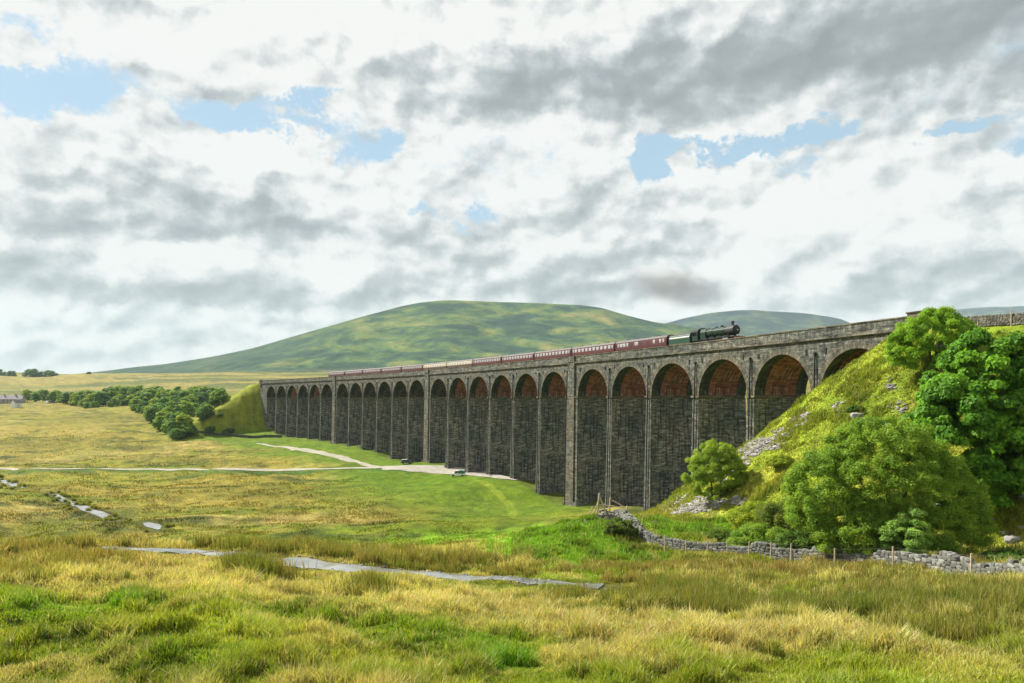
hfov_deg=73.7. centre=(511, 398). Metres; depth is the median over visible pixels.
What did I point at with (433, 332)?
hill
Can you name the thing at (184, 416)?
broadleaf tree
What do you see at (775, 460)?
shrub
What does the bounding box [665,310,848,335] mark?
hill
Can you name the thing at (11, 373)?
broadleaf tree
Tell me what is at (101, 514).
stream
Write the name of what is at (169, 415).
broadleaf tree
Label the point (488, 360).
railway coach
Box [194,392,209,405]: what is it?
broadleaf tree
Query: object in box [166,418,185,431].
broadleaf tree
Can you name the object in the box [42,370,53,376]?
broadleaf tree
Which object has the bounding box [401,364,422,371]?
railway coach
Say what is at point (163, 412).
broadleaf tree
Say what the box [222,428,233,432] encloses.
shrub
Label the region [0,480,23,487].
stream
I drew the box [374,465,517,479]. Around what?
gravel yard
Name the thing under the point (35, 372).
broadleaf tree
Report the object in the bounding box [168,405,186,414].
broadleaf tree
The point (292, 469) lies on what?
path
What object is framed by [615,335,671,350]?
railway coach
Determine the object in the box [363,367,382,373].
railway coach
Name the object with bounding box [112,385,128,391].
broadleaf tree
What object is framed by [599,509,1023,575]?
dry stone wall
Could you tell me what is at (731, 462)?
rowan tree
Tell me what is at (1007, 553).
shrub
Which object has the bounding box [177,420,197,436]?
broadleaf tree
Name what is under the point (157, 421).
broadleaf tree
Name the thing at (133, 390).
broadleaf tree
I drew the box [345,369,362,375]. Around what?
railway coach
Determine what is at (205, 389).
broadleaf tree
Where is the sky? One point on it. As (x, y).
(181, 180)
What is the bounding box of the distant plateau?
[956,306,1023,316]
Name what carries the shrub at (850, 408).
on the ground at (244, 413)
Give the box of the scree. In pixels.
[662,376,908,514]
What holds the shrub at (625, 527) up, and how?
on the ground at (244, 413)
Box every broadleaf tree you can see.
[6,371,16,375]
[20,389,32,401]
[22,369,34,376]
[25,369,40,376]
[30,392,41,401]
[37,389,48,400]
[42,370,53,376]
[45,391,58,400]
[47,371,58,375]
[55,393,69,402]
[59,392,73,402]
[71,390,84,404]
[78,393,89,401]
[78,400,84,406]
[82,393,101,404]
[82,402,91,408]
[84,390,94,393]
[89,391,107,405]
[89,401,99,407]
[99,392,112,405]
[102,387,117,394]
[106,391,118,405]
[106,398,119,406]
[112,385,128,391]
[118,386,135,394]
[120,399,128,405]
[126,386,140,394]
[128,396,142,408]
[130,404,137,410]
[133,391,147,399]
[135,401,150,412]
[139,392,153,402]
[142,404,154,415]
[144,407,162,421]
[145,389,155,398]
[148,397,158,403]
[150,403,166,411]
[151,416,165,430]
[153,409,168,421]
[155,390,165,398]
[156,396,170,405]
[160,420,169,432]
[162,407,175,413]
[164,413,177,420]
[166,390,177,396]
[166,400,178,407]
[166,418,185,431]
[167,424,177,433]
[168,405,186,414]
[168,428,185,439]
[172,389,184,400]
[175,413,194,426]
[177,390,190,398]
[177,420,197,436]
[178,398,190,403]
[179,400,195,414]
[183,394,198,404]
[186,386,197,392]
[192,402,199,411]
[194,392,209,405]
[195,407,202,417]
[196,385,210,391]
[198,406,208,416]
[199,387,215,392]
[201,404,214,414]
[208,397,219,406]
[209,390,221,401]
[213,390,230,402]
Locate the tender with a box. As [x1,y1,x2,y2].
[669,332,696,344]
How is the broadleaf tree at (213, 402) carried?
on the ground at (244, 413)
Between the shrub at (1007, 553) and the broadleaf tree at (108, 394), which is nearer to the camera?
the shrub at (1007, 553)
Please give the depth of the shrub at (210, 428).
400.08 m
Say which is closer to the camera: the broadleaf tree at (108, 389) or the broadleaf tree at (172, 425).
the broadleaf tree at (172, 425)
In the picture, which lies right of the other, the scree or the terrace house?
the scree
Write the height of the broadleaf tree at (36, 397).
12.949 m
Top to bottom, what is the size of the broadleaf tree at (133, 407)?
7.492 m
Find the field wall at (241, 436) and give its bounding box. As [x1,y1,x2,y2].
[197,431,281,437]
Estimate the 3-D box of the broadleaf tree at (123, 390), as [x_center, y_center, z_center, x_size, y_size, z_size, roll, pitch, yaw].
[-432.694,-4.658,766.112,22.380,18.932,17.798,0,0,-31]
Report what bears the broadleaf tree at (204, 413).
on the ground at (244, 413)
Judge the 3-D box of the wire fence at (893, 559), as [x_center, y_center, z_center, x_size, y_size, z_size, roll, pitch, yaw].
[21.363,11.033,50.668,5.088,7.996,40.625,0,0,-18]
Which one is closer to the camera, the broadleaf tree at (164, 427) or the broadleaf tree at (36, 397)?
the broadleaf tree at (164, 427)
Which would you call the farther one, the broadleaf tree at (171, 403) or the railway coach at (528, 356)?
the broadleaf tree at (171, 403)
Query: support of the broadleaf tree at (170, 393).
on the ground at (244, 413)
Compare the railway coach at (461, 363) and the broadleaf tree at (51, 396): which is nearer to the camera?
the railway coach at (461, 363)
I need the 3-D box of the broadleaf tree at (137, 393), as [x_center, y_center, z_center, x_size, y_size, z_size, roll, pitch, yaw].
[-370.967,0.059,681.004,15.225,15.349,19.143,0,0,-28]
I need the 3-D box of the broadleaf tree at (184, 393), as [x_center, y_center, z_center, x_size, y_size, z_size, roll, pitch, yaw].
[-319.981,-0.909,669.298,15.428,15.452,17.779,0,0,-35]
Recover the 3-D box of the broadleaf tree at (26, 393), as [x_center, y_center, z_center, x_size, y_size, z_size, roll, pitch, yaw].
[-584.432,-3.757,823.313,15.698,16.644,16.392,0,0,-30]
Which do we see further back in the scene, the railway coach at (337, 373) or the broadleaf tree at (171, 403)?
the broadleaf tree at (171, 403)
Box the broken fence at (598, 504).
[589,493,643,524]
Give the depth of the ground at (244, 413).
217.34 m
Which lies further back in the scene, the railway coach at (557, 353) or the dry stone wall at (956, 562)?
the railway coach at (557, 353)
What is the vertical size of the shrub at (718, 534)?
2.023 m
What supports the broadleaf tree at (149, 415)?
on the ground at (244, 413)
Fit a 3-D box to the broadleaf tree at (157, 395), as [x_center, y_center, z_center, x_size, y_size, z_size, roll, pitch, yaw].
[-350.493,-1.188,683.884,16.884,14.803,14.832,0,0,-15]
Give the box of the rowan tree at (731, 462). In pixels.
[680,438,748,501]
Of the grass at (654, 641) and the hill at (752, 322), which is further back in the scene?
the hill at (752, 322)
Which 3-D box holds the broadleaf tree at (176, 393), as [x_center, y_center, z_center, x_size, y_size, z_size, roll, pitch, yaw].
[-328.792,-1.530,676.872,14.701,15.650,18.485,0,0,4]
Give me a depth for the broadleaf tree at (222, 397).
419.90 m
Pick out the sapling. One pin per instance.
(905, 523)
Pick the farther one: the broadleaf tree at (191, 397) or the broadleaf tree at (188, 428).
the broadleaf tree at (191, 397)
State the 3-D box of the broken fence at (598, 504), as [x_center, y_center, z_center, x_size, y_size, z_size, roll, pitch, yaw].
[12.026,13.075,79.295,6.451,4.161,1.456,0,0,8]
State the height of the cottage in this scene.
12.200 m
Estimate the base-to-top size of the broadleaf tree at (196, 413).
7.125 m
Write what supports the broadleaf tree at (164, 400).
on the ground at (244, 413)
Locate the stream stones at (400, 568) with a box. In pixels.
[107,546,606,590]
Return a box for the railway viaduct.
[259,309,937,510]
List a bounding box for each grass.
[0,325,1023,682]
[509,328,1023,563]
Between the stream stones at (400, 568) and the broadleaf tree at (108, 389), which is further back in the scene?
the broadleaf tree at (108, 389)
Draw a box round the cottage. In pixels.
[10,398,21,407]
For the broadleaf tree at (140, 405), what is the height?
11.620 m
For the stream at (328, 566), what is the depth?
40.99 m
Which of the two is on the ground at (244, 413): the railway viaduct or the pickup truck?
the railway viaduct
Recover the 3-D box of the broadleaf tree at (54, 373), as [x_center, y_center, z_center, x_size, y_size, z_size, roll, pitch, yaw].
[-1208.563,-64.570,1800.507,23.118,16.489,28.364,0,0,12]
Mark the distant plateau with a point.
(983, 311)
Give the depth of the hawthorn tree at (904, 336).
79.91 m
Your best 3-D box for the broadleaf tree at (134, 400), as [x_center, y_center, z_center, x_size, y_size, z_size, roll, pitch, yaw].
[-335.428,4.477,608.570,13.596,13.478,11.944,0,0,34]
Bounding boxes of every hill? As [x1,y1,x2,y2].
[80,300,742,373]
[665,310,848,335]
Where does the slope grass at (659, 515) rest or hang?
on the ground at (244, 413)
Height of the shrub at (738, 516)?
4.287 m
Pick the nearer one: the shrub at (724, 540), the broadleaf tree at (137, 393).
the shrub at (724, 540)
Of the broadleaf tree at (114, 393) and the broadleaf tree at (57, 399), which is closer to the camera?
the broadleaf tree at (114, 393)
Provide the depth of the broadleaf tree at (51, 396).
748.45 m
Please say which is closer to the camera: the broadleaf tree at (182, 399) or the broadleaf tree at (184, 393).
the broadleaf tree at (182, 399)
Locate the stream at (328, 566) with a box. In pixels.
[103,546,602,588]
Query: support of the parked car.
on the ground at (244, 413)
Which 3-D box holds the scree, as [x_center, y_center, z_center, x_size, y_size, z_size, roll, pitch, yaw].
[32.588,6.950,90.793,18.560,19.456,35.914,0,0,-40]
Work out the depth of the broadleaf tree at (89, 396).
676.98 m
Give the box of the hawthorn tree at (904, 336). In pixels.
[883,305,980,370]
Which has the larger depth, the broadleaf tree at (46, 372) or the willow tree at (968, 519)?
the broadleaf tree at (46, 372)
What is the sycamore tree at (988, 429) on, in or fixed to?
on the ground at (244, 413)
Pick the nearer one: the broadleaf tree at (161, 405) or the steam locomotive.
the steam locomotive
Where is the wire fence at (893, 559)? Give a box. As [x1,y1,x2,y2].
[638,526,1023,574]
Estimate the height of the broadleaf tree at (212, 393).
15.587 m
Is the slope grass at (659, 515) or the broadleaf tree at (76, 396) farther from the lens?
the broadleaf tree at (76, 396)
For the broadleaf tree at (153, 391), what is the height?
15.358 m
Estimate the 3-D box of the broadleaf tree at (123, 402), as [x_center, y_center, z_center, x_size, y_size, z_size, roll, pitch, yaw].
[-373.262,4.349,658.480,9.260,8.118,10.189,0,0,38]
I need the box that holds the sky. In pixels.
[0,0,1023,373]
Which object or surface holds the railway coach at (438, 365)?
on the railway viaduct
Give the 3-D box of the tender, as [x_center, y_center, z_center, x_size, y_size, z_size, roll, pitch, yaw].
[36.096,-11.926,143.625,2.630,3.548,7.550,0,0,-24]
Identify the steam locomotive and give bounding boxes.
[691,321,743,341]
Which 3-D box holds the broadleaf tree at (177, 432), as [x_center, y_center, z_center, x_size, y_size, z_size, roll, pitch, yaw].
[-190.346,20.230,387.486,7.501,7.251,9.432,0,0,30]
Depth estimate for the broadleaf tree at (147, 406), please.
525.24 m
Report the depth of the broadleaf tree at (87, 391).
735.47 m
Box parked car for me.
[401,459,411,463]
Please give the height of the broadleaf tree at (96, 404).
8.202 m
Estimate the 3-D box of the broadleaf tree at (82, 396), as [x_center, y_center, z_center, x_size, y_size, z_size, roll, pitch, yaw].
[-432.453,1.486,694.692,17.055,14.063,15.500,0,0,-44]
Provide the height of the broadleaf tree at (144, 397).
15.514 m
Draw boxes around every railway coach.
[328,370,346,376]
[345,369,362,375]
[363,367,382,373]
[381,366,401,372]
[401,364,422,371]
[423,361,448,369]
[447,359,472,367]
[473,355,502,365]
[502,352,534,362]
[534,347,572,359]
[572,342,615,355]
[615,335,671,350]
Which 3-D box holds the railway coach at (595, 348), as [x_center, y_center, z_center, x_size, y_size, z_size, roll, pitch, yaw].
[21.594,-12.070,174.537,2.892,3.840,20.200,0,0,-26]
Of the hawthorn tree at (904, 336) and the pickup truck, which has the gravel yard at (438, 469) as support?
the pickup truck
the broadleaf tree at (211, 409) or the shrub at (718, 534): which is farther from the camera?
the broadleaf tree at (211, 409)
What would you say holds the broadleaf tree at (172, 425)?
on the ground at (244, 413)
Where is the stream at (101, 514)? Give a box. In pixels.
[50,493,117,520]
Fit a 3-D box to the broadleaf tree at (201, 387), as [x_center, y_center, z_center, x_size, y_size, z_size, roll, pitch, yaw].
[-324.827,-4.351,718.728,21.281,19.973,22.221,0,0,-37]
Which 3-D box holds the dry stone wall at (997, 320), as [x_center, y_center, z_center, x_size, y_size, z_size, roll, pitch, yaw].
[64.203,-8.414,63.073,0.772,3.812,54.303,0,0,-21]
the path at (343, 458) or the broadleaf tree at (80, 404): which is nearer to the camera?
the path at (343, 458)
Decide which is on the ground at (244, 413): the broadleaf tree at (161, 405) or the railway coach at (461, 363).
the broadleaf tree at (161, 405)
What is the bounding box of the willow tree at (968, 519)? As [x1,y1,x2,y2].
[780,414,1000,556]
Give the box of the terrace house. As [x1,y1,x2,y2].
[0,394,26,403]
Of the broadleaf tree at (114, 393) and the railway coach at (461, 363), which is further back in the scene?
the broadleaf tree at (114, 393)
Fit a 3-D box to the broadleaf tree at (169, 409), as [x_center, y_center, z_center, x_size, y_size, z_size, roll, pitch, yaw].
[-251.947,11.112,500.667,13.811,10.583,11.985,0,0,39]
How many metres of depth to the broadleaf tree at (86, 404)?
653.12 m
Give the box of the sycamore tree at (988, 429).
[898,326,1023,507]
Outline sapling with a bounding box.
[878,507,932,553]
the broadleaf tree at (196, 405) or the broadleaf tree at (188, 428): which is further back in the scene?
the broadleaf tree at (196, 405)
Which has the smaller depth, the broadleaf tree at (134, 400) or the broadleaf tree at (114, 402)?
the broadleaf tree at (134, 400)
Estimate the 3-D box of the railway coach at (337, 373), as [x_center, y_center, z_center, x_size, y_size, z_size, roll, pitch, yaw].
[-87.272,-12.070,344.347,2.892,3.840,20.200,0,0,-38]
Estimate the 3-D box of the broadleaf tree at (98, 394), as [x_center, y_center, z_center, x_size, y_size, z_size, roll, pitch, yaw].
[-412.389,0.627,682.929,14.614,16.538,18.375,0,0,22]
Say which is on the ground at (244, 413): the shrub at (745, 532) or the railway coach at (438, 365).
the shrub at (745, 532)
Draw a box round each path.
[0,466,403,470]
[255,443,379,467]
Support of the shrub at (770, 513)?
on the ground at (244, 413)
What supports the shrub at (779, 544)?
on the ground at (244, 413)
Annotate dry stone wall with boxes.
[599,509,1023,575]
[937,312,1023,326]
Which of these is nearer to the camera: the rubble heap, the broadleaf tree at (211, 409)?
the rubble heap
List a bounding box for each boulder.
[850,412,863,417]
[1003,535,1019,542]
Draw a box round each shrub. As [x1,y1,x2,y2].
[205,426,215,431]
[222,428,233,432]
[603,517,638,539]
[703,528,734,541]
[721,535,752,545]
[725,500,777,530]
[725,521,789,545]
[752,493,822,535]
[755,539,789,547]
[764,454,792,466]
[773,528,816,549]
[846,404,863,411]
[978,547,1023,562]
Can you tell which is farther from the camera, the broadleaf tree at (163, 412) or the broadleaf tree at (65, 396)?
the broadleaf tree at (65, 396)
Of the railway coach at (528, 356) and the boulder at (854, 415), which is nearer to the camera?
the boulder at (854, 415)
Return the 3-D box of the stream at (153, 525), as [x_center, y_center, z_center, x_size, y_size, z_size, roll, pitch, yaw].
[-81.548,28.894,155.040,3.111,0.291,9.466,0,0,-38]
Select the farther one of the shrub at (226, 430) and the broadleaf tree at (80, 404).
the broadleaf tree at (80, 404)
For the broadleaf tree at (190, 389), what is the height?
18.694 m
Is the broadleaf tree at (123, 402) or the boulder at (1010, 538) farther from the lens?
the broadleaf tree at (123, 402)
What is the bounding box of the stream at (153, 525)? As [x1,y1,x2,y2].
[143,522,160,529]
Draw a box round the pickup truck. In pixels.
[451,470,465,475]
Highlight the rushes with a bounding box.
[0,474,1023,642]
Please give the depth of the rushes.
33.00 m
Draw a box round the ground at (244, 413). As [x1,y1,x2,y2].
[0,325,1023,682]
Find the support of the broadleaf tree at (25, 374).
on the ground at (244, 413)
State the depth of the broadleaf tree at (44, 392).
828.11 m
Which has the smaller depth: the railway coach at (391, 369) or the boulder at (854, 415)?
the boulder at (854, 415)
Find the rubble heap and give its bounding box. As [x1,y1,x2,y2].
[583,511,656,523]
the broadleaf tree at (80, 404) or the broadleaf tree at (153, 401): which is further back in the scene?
the broadleaf tree at (80, 404)
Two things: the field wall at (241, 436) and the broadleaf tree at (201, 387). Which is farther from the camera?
the broadleaf tree at (201, 387)
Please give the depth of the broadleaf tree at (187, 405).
521.84 m
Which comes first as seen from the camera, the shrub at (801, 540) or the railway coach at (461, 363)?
the shrub at (801, 540)

